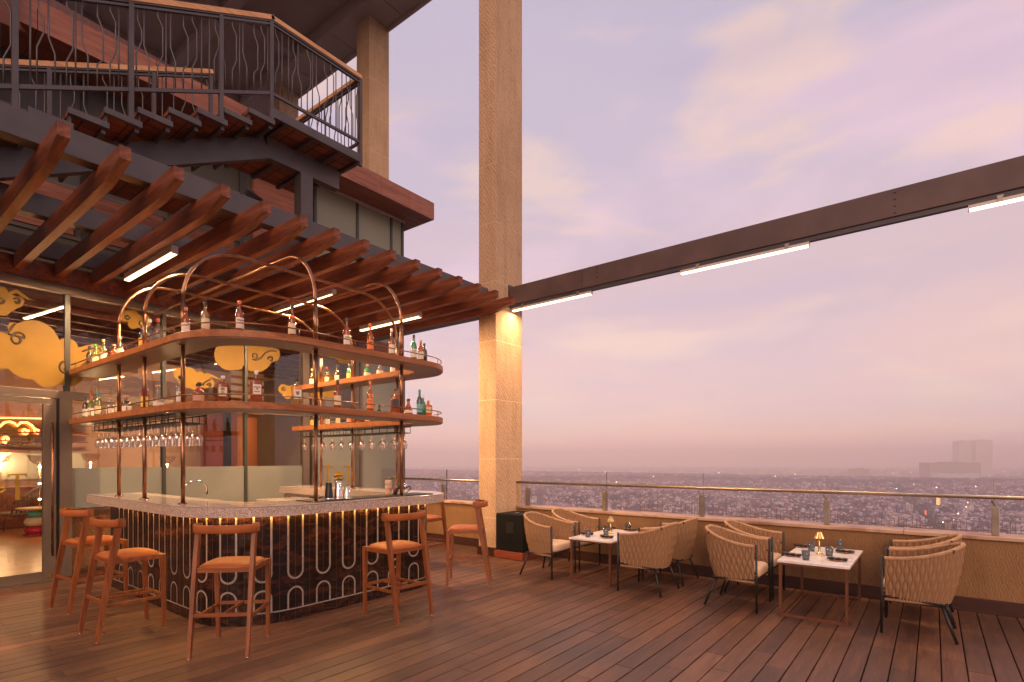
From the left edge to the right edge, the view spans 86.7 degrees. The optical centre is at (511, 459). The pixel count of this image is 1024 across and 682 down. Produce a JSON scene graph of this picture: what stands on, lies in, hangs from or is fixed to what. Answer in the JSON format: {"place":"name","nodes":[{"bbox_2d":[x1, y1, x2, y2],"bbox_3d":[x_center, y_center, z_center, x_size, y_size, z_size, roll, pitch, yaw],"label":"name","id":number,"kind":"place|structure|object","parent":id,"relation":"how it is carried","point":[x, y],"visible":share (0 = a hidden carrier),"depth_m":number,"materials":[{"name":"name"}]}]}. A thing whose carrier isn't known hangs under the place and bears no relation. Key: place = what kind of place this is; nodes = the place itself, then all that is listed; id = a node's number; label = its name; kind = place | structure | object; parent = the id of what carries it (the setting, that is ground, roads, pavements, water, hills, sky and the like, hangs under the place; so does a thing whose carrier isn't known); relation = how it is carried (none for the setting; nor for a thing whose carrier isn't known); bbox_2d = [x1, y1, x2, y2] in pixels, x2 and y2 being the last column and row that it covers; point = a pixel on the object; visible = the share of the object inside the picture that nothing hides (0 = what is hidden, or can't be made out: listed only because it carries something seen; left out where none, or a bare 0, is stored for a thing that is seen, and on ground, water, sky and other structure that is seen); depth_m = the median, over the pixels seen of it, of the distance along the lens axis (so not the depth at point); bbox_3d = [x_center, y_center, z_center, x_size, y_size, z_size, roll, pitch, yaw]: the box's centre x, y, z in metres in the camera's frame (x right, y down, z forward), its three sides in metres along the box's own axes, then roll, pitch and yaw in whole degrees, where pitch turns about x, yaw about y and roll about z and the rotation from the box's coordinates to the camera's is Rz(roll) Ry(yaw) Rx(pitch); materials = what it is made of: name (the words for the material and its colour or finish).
{"place":"outdoors","nodes":[
{"label":"outdoors","id":0,"kind":"place"},
{"bbox_2d":[274,84,297,118],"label":"stone column","id":1,"kind":"structure","parent":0,"point":[286,109],"depth_m":16.99,"materials":[{"name":"stone"}]},
{"bbox_2d":[405,466,828,505],"bbox_3d":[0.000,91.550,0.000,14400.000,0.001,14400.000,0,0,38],"label":"ground","id":2,"kind":"structure","parent":0,"point":[539,501],"depth_m":6184.47,"materials":[{"name":"grey"}]},
{"bbox_2d":[659,474,679,482],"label":"office block","id":3,"kind":"structure","parent":2,"relation":"on","point":[669,477],"depth_m":1930.00,"materials":[{"name":"grey"}]},
{"bbox_2d":[405,473,1023,529],"bbox_3d":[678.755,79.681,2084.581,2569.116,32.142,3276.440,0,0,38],"label":"city trees","id":4,"kind":"object","parent":2,"relation":"on","point":[838,480],"visible":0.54,"depth_m":1745.44,"materials":[{"name":"green plant"}]},
{"bbox_2d":[405,467,1023,533],"bbox_3d":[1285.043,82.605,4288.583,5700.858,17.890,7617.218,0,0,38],"label":"distant rooftops","id":5,"kind":"object","parent":2,"relation":"on","point":[729,500],"visible":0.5,"depth_m":1432.44,"materials":[{"name":"grey"}]},
{"bbox_2d":[848,468,869,477],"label":"office block","id":6,"kind":"structure","parent":2,"relation":"on","point":[859,472],"depth_m":2480.00,"materials":[{"name":"grey"}]},
{"bbox_2d":[921,502,931,516],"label":"office block","id":7,"kind":"structure","parent":2,"relation":"on","point":[927,506],"depth_m":815.56,"materials":[{"name":"grey concrete"}]},
{"bbox_2d":[933,497,941,505],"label":"lit tower sign","id":8,"kind":"object","parent":2,"relation":"on","point":[937,501],"visible":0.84,"depth_m":960.00,"materials":[{"name":"yellow"}]},
{"bbox_2d":[919,462,980,478],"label":"building","id":9,"kind":"structure","parent":2,"relation":"on","point":[926,470],"depth_m":2170.00,"materials":[{"name":"grey"}]},
{"bbox_2d":[931,472,978,479],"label":"office block","id":10,"kind":"structure","parent":2,"relation":"on","point":[959,475],"depth_m":2080.00,"materials":[{"name":"grey"}]},
{"bbox_2d":[952,440,970,462],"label":"building","id":11,"kind":"structure","parent":2,"relation":"on","point":[961,450],"depth_m":2680.00,"materials":[{"name":"grey"}]},
{"bbox_2d":[969,440,992,475],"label":"building","id":12,"kind":"structure","parent":2,"relation":"on","point":[982,452],"depth_m":2680.00,"materials":[{"name":"grey"}]},
{"bbox_2d":[298,0,1023,467],"label":"sky","id":13,"kind":"structure","parent":0,"point":[648,125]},
{"bbox_2d":[429,540,1022,681],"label":"deck base","id":14,"kind":"object","parent":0,"point":[898,630],"depth_m":4.88,"materials":[{"name":"black"}]},
{"bbox_2d":[0,540,1023,681],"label":"deck","id":15,"kind":"structure","parent":14,"relation":"on","point":[533,622],"depth_m":4.70,"materials":[{"name":"brown wood"}]},
{"bbox_2d":[48,507,127,614],"bbox_3d":[-4.484,1.031,5.753,0.497,1.039,0.545,0,0,31],"label":"bar stool","id":16,"kind":"object","parent":15,"relation":"on","point":[82,542],"visible":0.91,"depth_m":5.64,"materials":[{"name":"brown wood"}]},
{"bbox_2d":[77,515,166,643],"bbox_3d":[-3.515,1.031,4.899,0.497,1.039,0.545,0,0,37],"label":"bar stool","id":17,"kind":"object","parent":15,"relation":"on","point":[113,556],"visible":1,"depth_m":4.84,"materials":[{"name":"brown wood"}]},
{"bbox_2d":[0,0,433,589],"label":"restaurant building","id":18,"kind":"structure","parent":15,"relation":"on","point":[50,332],"depth_m":9.01,"materials":[{"name":"brown wood"}]},
{"bbox_2d":[0,486,38,530],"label":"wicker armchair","id":19,"kind":"object","parent":18,"relation":"on","point":[32,494],"visible":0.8,"depth_m":11.43,"materials":[{"name":"brown wicker"}]},
{"bbox_2d":[0,417,41,446],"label":"neon sign","id":20,"kind":"object","parent":18,"relation":"attached to","point":[22,426],"visible":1,"depth_m":12.30,"materials":[{"name":"yellow glass"}]},
{"bbox_2d":[0,395,55,586],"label":"door","id":21,"kind":"structure","parent":18,"relation":"in","point":[48,405],"depth_m":6.85,"materials":[{"name":"grey metal"}]},
{"bbox_2d":[15,506,41,535],"bbox_3d":[-9.711,1.254,11.047,0.620,0.562,0.620,0,0,38],"label":"pedestal table","id":22,"kind":"object","parent":18,"relation":"on","point":[34,524],"visible":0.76,"depth_m":10.93,"materials":[{"name":"multicoloured"}]},
{"bbox_2d":[26,455,41,533],"bbox_3d":[-9.678,0.725,11.111,0.410,1.620,0.410,0,0,38],"label":"floor lamp","id":23,"kind":"object","parent":18,"relation":"on","point":[39,483],"visible":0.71,"depth_m":11.10,"materials":[{"name":"gold metal"}]},
{"bbox_2d":[0,0,193,79],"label":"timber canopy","id":24,"kind":"object","parent":18,"relation":"on","point":[4,17],"visible":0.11,"depth_m":7.58,"materials":[{"name":"brown wood"}]},
{"bbox_2d":[72,467,161,507],"bbox_3d":[-5.465,0.376,7.541,0.012,0.528,1.088,0,0,34],"label":"window pane","id":25,"kind":"structure","parent":18,"relation":"in","point":[85,481],"depth_m":7.42,"materials":[{"name":"grey glass"}]},
{"bbox_2d":[0,0,362,265],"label":"staircase","id":26,"kind":"structure","parent":18,"relation":"attached to","point":[297,157],"depth_m":6.53,"materials":[{"name":"metal"}]},
{"bbox_2d":[166,466,243,501],"bbox_3d":[-4.803,0.781,8.534,0.012,1.338,1.210,0,0,34],"label":"window pane","id":27,"kind":"structure","parent":18,"relation":"in","point":[226,483],"depth_m":8.58,"materials":[{"name":"grey glass"}]},
{"bbox_2d":[0,102,514,354],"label":"pergola","id":28,"kind":"object","parent":18,"relation":"on","point":[438,298],"visible":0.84,"depth_m":6.40,"materials":[{"name":"brown wood"}]},
{"bbox_2d":[124,245,177,281],"bbox_3d":[-4.224,-2.274,6.317,1.472,0.098,0.075,0,0,38],"label":"strip light","id":29,"kind":"object","parent":28,"relation":"attached to","point":[165,254],"visible":1,"depth_m":6.22,"materials":[{"name":"beige plastic"}]},
{"bbox_2d":[273,289,335,311],"bbox_3d":[-3.018,-2.274,7.831,1.542,0.098,0.075,0,0,38],"label":"strip light","id":30,"kind":"object","parent":28,"relation":"attached to","point":[320,295],"visible":0.66,"depth_m":7.70,"materials":[{"name":"beige plastic"}]},
{"bbox_2d":[359,311,421,331],"bbox_3d":[-2.026,-2.274,8.954,1.512,0.098,0.075,0,0,38],"label":"strip light","id":31,"kind":"object","parent":28,"relation":"attached to","point":[396,320],"visible":0.91,"depth_m":8.90,"materials":[{"name":"beige plastic"}]},
{"bbox_2d":[247,466,301,501],"bbox_3d":[-4.151,0.781,9.512,0.012,1.338,1.054,0,0,34],"label":"window pane","id":32,"kind":"structure","parent":18,"relation":"in","point":[263,482],"depth_m":9.41,"materials":[{"name":"clear glass"}]},
{"bbox_2d":[318,418,350,486],"bbox_3d":[-3.448,0.336,10.567,0.012,2.229,0.940,0,0,34],"label":"window pane","id":33,"kind":"structure","parent":18,"relation":"in","point":[338,457],"depth_m":10.55,"materials":[{"name":"clear glass"}]},
{"bbox_2d":[357,15,388,179],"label":"stone column","id":34,"kind":"structure","parent":18,"relation":"attached to","point":[372,51],"depth_m":14.39,"materials":[{"name":"stone"}]},
{"bbox_2d":[55,0,431,114],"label":"roof","id":35,"kind":"structure","parent":34,"relation":"on","point":[330,26],"depth_m":15.13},
{"bbox_2d":[363,362,399,488],"bbox_3d":[-2.788,-0.304,11.557,0.012,3.668,1.080,0,0,34],"label":"window pane","id":36,"kind":"structure","parent":18,"relation":"in","point":[376,458],"depth_m":11.51,"materials":[{"name":"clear glass"}]},
{"bbox_2d":[186,522,270,660],"bbox_3d":[-2.309,1.031,4.465,0.497,1.039,0.545,0,0,-7],"label":"bar stool","id":37,"kind":"object","parent":15,"relation":"on","point":[251,563],"visible":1,"depth_m":4.31,"materials":[{"name":"brown wood"}]},
{"bbox_2d":[87,485,443,626],"bbox_3d":[-2.884,0.985,6.706,3.420,1.130,3.020,0,0,38],"label":"bar counter","id":38,"kind":"object","parent":15,"relation":"on","point":[312,551],"visible":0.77,"depth_m":5.46,"materials":[{"name":"stone"}]},
{"bbox_2d":[185,480,207,493],"bbox_3d":[-3.420,0.386,5.846,0.044,0.329,0.268,0,0,40],"label":"tap","id":39,"kind":"object","parent":38,"relation":"on","point":[186,484],"visible":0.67,"depth_m":5.87,"materials":[{"name":"silver metal"}]},
{"bbox_2d":[69,253,442,503],"bbox_3d":[-3.236,-0.853,6.979,4.290,2.545,3.000,0,0,38],"label":"bar rack","id":40,"kind":"object","parent":38,"relation":"on","point":[145,354],"visible":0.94,"depth_m":5.75,"materials":[{"name":"brown wood"}]},
{"bbox_2d":[82,396,87,416],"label":"bottle","id":41,"kind":"object","parent":40,"relation":"on","point":[84,405],"visible":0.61,"depth_m":6.98,"materials":[{"name":"clear glass"}]},
{"bbox_2d":[86,346,91,363],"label":"bottle","id":42,"kind":"object","parent":40,"relation":"on","point":[89,354],"visible":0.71,"depth_m":6.88,"materials":[{"name":"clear glass"}]},
{"bbox_2d":[87,395,93,415],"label":"bottle","id":43,"kind":"object","parent":40,"relation":"on","point":[90,405],"visible":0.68,"depth_m":6.85,"materials":[{"name":"yellow"}]},
{"bbox_2d":[92,344,98,361],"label":"bottle","id":44,"kind":"object","parent":40,"relation":"on","point":[94,352],"visible":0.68,"depth_m":6.75,"materials":[{"name":"yellow glass"}]},
{"bbox_2d":[94,391,101,414],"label":"bottle","id":45,"kind":"object","parent":40,"relation":"on","point":[97,404],"visible":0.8,"depth_m":6.68,"materials":[{"name":"yellow"}]},
{"bbox_2d":[100,339,106,358],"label":"bottle","id":46,"kind":"object","parent":40,"relation":"on","point":[103,348],"visible":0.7,"depth_m":6.55,"materials":[{"name":"yellow glass"}]},
{"bbox_2d":[121,396,131,410],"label":"bottle","id":47,"kind":"object","parent":40,"relation":"on","point":[126,401],"visible":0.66,"depth_m":6.07,"materials":[{"name":"clear glass"}]},
{"bbox_2d":[138,322,141,345],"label":"bottle","id":48,"kind":"object","parent":40,"relation":"on","point":[140,337],"visible":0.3,"depth_m":5.77,"materials":[{"name":"orange glass"}]},
{"bbox_2d":[141,389,148,407],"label":"bottle","id":49,"kind":"object","parent":40,"relation":"on","point":[147,394],"visible":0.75,"depth_m":5.74,"materials":[{"name":"orange"}]},
{"bbox_2d":[92,413,206,431],"bbox_3d":[-4.099,-0.396,6.029,2.500,0.098,0.292,0,0,38],"label":"glass hanger","id":50,"kind":"object","parent":40,"relation":"attached to","point":[156,425],"visible":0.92,"depth_m":5.77,"materials":[{"name":"black metal"}]},
{"bbox_2d":[181,307,189,331],"bbox_3d":[-3.081,-1.299,5.124,0.074,0.277,0.075,0,0,-18],"label":"bottle","id":51,"kind":"object","parent":40,"relation":"on","point":[185,319],"visible":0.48,"depth_m":5.10,"materials":[{"name":"orange"}]},
{"bbox_2d":[192,383,204,401],"bbox_3d":[-2.895,-0.611,5.010,0.100,0.181,0.100,0,0,-28],"label":"bottle","id":52,"kind":"object","parent":40,"relation":"on","point":[198,390],"visible":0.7,"depth_m":4.98,"materials":[{"name":"orange"}]},
{"bbox_2d":[201,301,209,328],"bbox_3d":[-2.819,-1.307,4.982,0.074,0.291,0.074,0,0,-43],"label":"bottle","id":53,"kind":"object","parent":40,"relation":"on","point":[205,325],"visible":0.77,"depth_m":4.96,"materials":[{"name":"clear glass"}]},
{"bbox_2d":[217,376,228,400],"bbox_3d":[-2.641,-0.642,4.952,0.096,0.243,0.072,0,0,-28],"label":"bottle","id":54,"kind":"object","parent":40,"relation":"on","point":[222,386],"visible":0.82,"depth_m":4.92,"materials":[{"name":"orange"}]},
{"bbox_2d":[235,300,243,329],"bbox_3d":[-2.492,-1.307,4.961,0.074,0.291,0.075,0,0,-40],"label":"bottle","id":55,"kind":"object","parent":40,"relation":"on","point":[239,315],"visible":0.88,"depth_m":4.93,"materials":[{"name":"orange glass"}]},
{"bbox_2d":[250,370,261,401],"bbox_3d":[-2.356,-0.670,4.998,0.096,0.298,0.072,0,0,-36],"label":"bottle","id":56,"kind":"object","parent":40,"relation":"on","point":[255,385],"visible":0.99,"depth_m":4.97,"materials":[{"name":"orange"}]},
{"bbox_2d":[288,304,295,334],"bbox_3d":[-2.095,-1.318,5.170,0.072,0.314,0.072,0,0,-9],"label":"bottle","id":57,"kind":"object","parent":40,"relation":"on","point":[292,321],"visible":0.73,"depth_m":5.14,"materials":[{"name":"orange"}]},
{"bbox_2d":[291,378,300,398],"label":"bottle","id":58,"kind":"object","parent":40,"relation":"on","point":[297,392],"visible":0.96,"depth_m":5.18,"materials":[{"name":"clear glass"}]},
{"bbox_2d":[334,380,340,407],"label":"bottle","id":59,"kind":"object","parent":40,"relation":"on","point":[337,393],"visible":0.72,"depth_m":5.53,"materials":[{"name":"orange"}]},
{"bbox_2d":[343,317,349,345],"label":"bottle","id":60,"kind":"object","parent":40,"relation":"on","point":[346,332],"visible":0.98,"depth_m":5.62,"materials":[{"name":"orange"}]},
{"bbox_2d":[300,426,410,437],"bbox_3d":[-2.328,-0.396,7.857,2.249,0.098,0.272,0,0,38],"label":"glass hanger","id":61,"kind":"object","parent":40,"relation":"attached to","point":[361,434],"visible":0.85,"depth_m":7.68,"materials":[{"name":"black metal"}]},
{"bbox_2d":[367,381,373,410],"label":"bottle","id":62,"kind":"object","parent":40,"relation":"on","point":[370,397],"visible":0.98,"depth_m":5.85,"materials":[{"name":"orange glass"}]},
{"bbox_2d":[367,323,373,349],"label":"bottle","id":63,"kind":"object","parent":40,"relation":"on","point":[370,338],"visible":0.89,"depth_m":5.85,"materials":[{"name":"orange glass"}]},
{"bbox_2d":[388,328,394,353],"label":"bottle","id":64,"kind":"object","parent":40,"relation":"on","point":[391,342],"visible":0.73,"depth_m":6.09,"materials":[{"name":"white"}]},
{"bbox_2d":[391,388,399,412],"bbox_3d":[-1.325,-0.664,6.155,0.096,0.285,0.072,0,0,-19],"label":"bottle","id":65,"kind":"object","parent":40,"relation":"on","point":[395,399],"visible":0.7,"depth_m":6.12,"materials":[{"name":"orange glass"}]},
{"bbox_2d":[404,399,412,413],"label":"bottle","id":66,"kind":"object","parent":40,"relation":"on","point":[408,411],"visible":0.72,"depth_m":6.28,"materials":[{"name":"orange"}]},
{"bbox_2d":[411,335,416,358],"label":"bottle","id":67,"kind":"object","parent":40,"relation":"on","point":[413,347],"visible":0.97,"depth_m":6.35,"materials":[{"name":"green glass"}]},
{"bbox_2d":[417,389,422,414],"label":"bottle","id":68,"kind":"object","parent":40,"relation":"on","point":[419,403],"visible":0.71,"depth_m":6.42,"materials":[{"name":"teal glass"}]},
{"bbox_2d":[418,340,423,359],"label":"bottle","id":69,"kind":"object","parent":40,"relation":"on","point":[420,350],"visible":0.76,"depth_m":6.43,"materials":[{"name":"orange"}]},
{"bbox_2d":[426,400,431,415],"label":"bottle","id":70,"kind":"object","parent":40,"relation":"on","point":[428,406],"visible":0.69,"depth_m":6.56,"materials":[{"name":"orange glass"}]},
{"bbox_2d":[296,492,432,501],"bbox_3d":[-1.575,0.414,6.045,0.300,0.008,1.620,0,0,38],"label":"bar mat","id":71,"kind":"object","parent":38,"relation":"on","point":[366,496],"visible":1,"depth_m":6.00,"materials":[{"name":"black rubber"}]},
{"bbox_2d":[324,482,332,499],"bbox_3d":[-1.874,0.323,5.550,0.086,0.173,0.086,0,0,38],"label":"cocktail shaker","id":72,"kind":"object","parent":71,"relation":"on","point":[328,492],"visible":1,"depth_m":5.52,"materials":[{"name":"black metal"}]},
{"bbox_2d":[334,481,342,498],"bbox_3d":[-1.796,0.318,5.609,0.086,0.183,0.086,0,0,38],"label":"cocktail shaker","id":73,"kind":"object","parent":71,"relation":"on","point":[338,490],"visible":1,"depth_m":5.58,"materials":[{"name":"silver metal"}]},
{"bbox_2d":[385,480,391,494],"bbox_3d":[-1.431,0.324,6.285,0.080,0.170,0.080,0,0,38],"label":"tiki mug","id":74,"kind":"object","parent":71,"relation":"on","point":[388,487],"visible":1,"depth_m":6.25,"materials":[{"name":"orange ceramic"}]},
{"bbox_2d":[393,484,410,494],"bbox_3d":[-1.264,0.344,6.275,0.119,0.123,0.227,0,0,38],"label":"soda gun","id":75,"kind":"object","parent":71,"relation":"on","point":[398,487],"visible":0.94,"depth_m":6.26,"materials":[{"name":"black metal"}]},
{"bbox_2d":[257,497,313,501],"bbox_3d":[-3.082,1.058,7.683,0.890,0.985,0.640,0,0,38],"label":"work bench","id":76,"kind":"object","parent":15,"relation":"on","point":[279,499],"visible":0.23,"depth_m":7.65,"materials":[{"name":"stone"}]},
{"bbox_2d":[362,510,433,625],"bbox_3d":[-1.132,1.031,5.385,0.545,1.039,0.497,0,0,39],"label":"bar stool","id":77,"kind":"object","parent":15,"relation":"on","point":[389,547],"visible":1,"depth_m":5.34,"materials":[{"name":"brown wood"}]},
{"bbox_2d":[427,494,446,557],"bbox_3d":[-1.274,1.031,8.064,0.497,1.039,0.545,0,0,35],"label":"bar stool","id":78,"kind":"object","parent":15,"relation":"on","point":[431,518],"visible":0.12,"depth_m":8.04,"materials":[{"name":"brown wood"}]},
{"bbox_2d":[446,499,491,586],"bbox_3d":[-0.531,1.031,6.807,0.545,1.039,0.497,0,0,0],"label":"bar stool","id":79,"kind":"object","parent":15,"relation":"on","point":[477,528],"visible":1,"depth_m":6.59,"materials":[{"name":"brown wood"}]},
{"bbox_2d":[477,0,521,555],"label":"stone column","id":80,"kind":"structure","parent":15,"relation":"on","point":[500,242],"depth_m":8.81,"materials":[{"name":"stone"}]},
{"bbox_2d":[508,155,1023,308],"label":"steel beam","id":81,"kind":"structure","parent":80,"relation":"attached to","point":[952,192],"depth_m":6.19,"materials":[{"name":"metal"}]},
{"bbox_2d":[512,291,592,311],"bbox_3d":[0.595,-2.476,8.471,1.502,0.082,0.070,0,0,39],"label":"strip light","id":82,"kind":"object","parent":81,"relation":"attached to","point":[555,300],"visible":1,"depth_m":8.41,"materials":[{"name":"beige plastic"}]},
{"bbox_2d":[680,241,809,274],"bbox_3d":[2.815,-2.476,6.676,1.512,0.082,0.070,0,0,39],"label":"strip light","id":83,"kind":"object","parent":81,"relation":"attached to","point":[785,249],"visible":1,"depth_m":6.60,"materials":[{"name":"beige plastic"}]},
{"bbox_2d":[968,193,1023,212],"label":"strip light","id":84,"kind":"object","parent":81,"relation":"attached to","point":[1000,200],"visible":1,"depth_m":5.18,"materials":[{"name":"beige plastic"}]},
{"bbox_2d":[494,549,540,560],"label":"plinth","id":85,"kind":"structure","parent":15,"relation":"on","point":[510,555],"depth_m":8.43,"materials":[{"name":"brown wood"}]},
{"bbox_2d":[496,511,540,552],"bbox_3d":[0.112,1.139,8.663,0.535,0.588,0.535,0,0,38],"label":"speaker","id":86,"kind":"object","parent":85,"relation":"on","point":[510,533],"visible":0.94,"depth_m":8.45},
{"bbox_2d":[519,511,575,579],"bbox_3d":[0.462,1.138,7.376,0.601,0.826,0.622,0,0,38],"label":"rope armchair","id":87,"kind":"object","parent":15,"relation":"on","point":[547,535],"visible":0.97,"depth_m":7.26,"materials":[{"name":"beige wicker"}]},
{"bbox_2d":[548,508,600,570],"bbox_3d":[0.885,1.138,7.921,0.601,0.826,0.622,0,0,38],"label":"rope armchair","id":88,"kind":"object","parent":15,"relation":"on","point":[584,523],"visible":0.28,"depth_m":8.04,"materials":[{"name":"beige wicker"}]},
{"bbox_2d":[569,529,646,586],"bbox_3d":[1.304,1.274,7.203,0.600,0.552,1.110,0,0,38],"label":"dining table","id":89,"kind":"object","parent":15,"relation":"on","point":[596,537],"visible":0.65,"depth_m":6.94,"materials":[{"name":"stone"}]},
{"bbox_2d":[617,522,679,596],"bbox_3d":[1.651,1.138,6.439,0.601,0.826,0.622,0,0,38],"label":"rope armchair","id":90,"kind":"object","parent":15,"relation":"on","point":[647,548],"visible":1,"depth_m":6.22,"materials":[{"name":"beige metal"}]},
{"bbox_2d":[642,517,698,585],"bbox_3d":[2.074,1.138,6.985,0.601,0.826,0.622,0,0,38],"label":"rope armchair","id":91,"kind":"object","parent":15,"relation":"on","point":[685,538],"visible":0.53,"depth_m":6.74,"materials":[{"name":"beige wicker"}]},
{"bbox_2d":[704,524,770,613],"bbox_3d":[2.407,1.138,5.854,0.601,0.826,0.622,0,0,38],"label":"rope armchair","id":92,"kind":"object","parent":15,"relation":"on","point":[737,556],"visible":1,"depth_m":5.69,"materials":[{"name":"beige fabric"}]},
{"bbox_2d":[723,519,784,599],"bbox_3d":[2.830,1.138,6.399,0.601,0.826,0.622,0,0,38],"label":"rope armchair","id":93,"kind":"object","parent":15,"relation":"on","point":[747,529],"visible":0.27,"depth_m":6.46,"materials":[{"name":"beige wicker"}]},
{"bbox_2d":[777,546,862,625],"bbox_3d":[3.240,1.274,5.669,0.620,0.552,1.180,0,0,38],"label":"dining table","id":94,"kind":"object","parent":15,"relation":"on","point":[819,561],"visible":0.87,"depth_m":5.39,"materials":[{"name":"stone"}]},
{"bbox_2d":[814,532,824,554],"bbox_3d":[3.240,0.881,5.718,0.101,0.232,0.101,0,0,38],"label":"table lamp","id":95,"kind":"object","parent":94,"relation":"on","point":[818,535],"visible":1,"depth_m":5.70,"materials":[{"name":"gold metal"}]},
{"bbox_3d":[2.887,0.992,5.594,0.147,0.012,0.148,0,0,38],"label":"side plate","id":96,"kind":"object","parent":94,"relation":"on","visible":0},
{"bbox_2d":[782,552,801,556],"bbox_3d":[2.892,0.978,5.589,0.074,0.032,0.205,0,0,-44],"label":"napkin setting","id":97,"kind":"object","parent":96,"relation":"on","point":[793,554],"visible":1,"depth_m":5.57,"materials":[{"name":"black fabric"}]},
{"bbox_3d":[3.203,0.992,5.341,0.147,0.012,0.148,0,0,38],"label":"side plate","id":98,"kind":"object","parent":94,"relation":"on","visible":0},
{"bbox_2d":[827,556,848,560],"bbox_3d":[3.208,0.978,5.337,0.205,0.032,0.074,0,0,42],"label":"napkin setting","id":99,"kind":"object","parent":98,"relation":"on","point":[837,558],"visible":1,"depth_m":5.33,"materials":[{"name":"black fabric"}]},
{"bbox_2d":[880,542,965,643],"bbox_3d":[3.709,1.138,4.899,0.601,0.826,0.622,0,0,38],"label":"rope armchair","id":100,"kind":"object","parent":15,"relation":"on","point":[930,575],"visible":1,"depth_m":4.70,"materials":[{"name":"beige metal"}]},
{"bbox_2d":[886,533,962,623],"bbox_3d":[4.129,1.138,5.441,0.601,0.826,0.622,0,0,38],"label":"rope armchair","id":101,"kind":"object","parent":15,"relation":"on","point":[940,540],"visible":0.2,"depth_m":5.53,"materials":[{"name":"beige fabric"}]},
{"bbox_2d":[427,499,1023,618],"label":"parapet wall","id":102,"kind":"structure","parent":14,"relation":"on","point":[991,579],"depth_m":6.23,"materials":[{"name":"paint"}]},
{"bbox_2d":[383,468,1023,535],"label":"glass railing","id":103,"kind":"object","parent":102,"relation":"on","point":[995,520],"visible":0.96,"depth_m":6.66,"materials":[{"name":"metal"}]},
{"bbox_2d":[640,500,1023,533],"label":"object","id":104,"kind":"object","parent":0,"point":[843,519],"visible":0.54,"depth_m":45.98,"materials":[{"name":"wood"}]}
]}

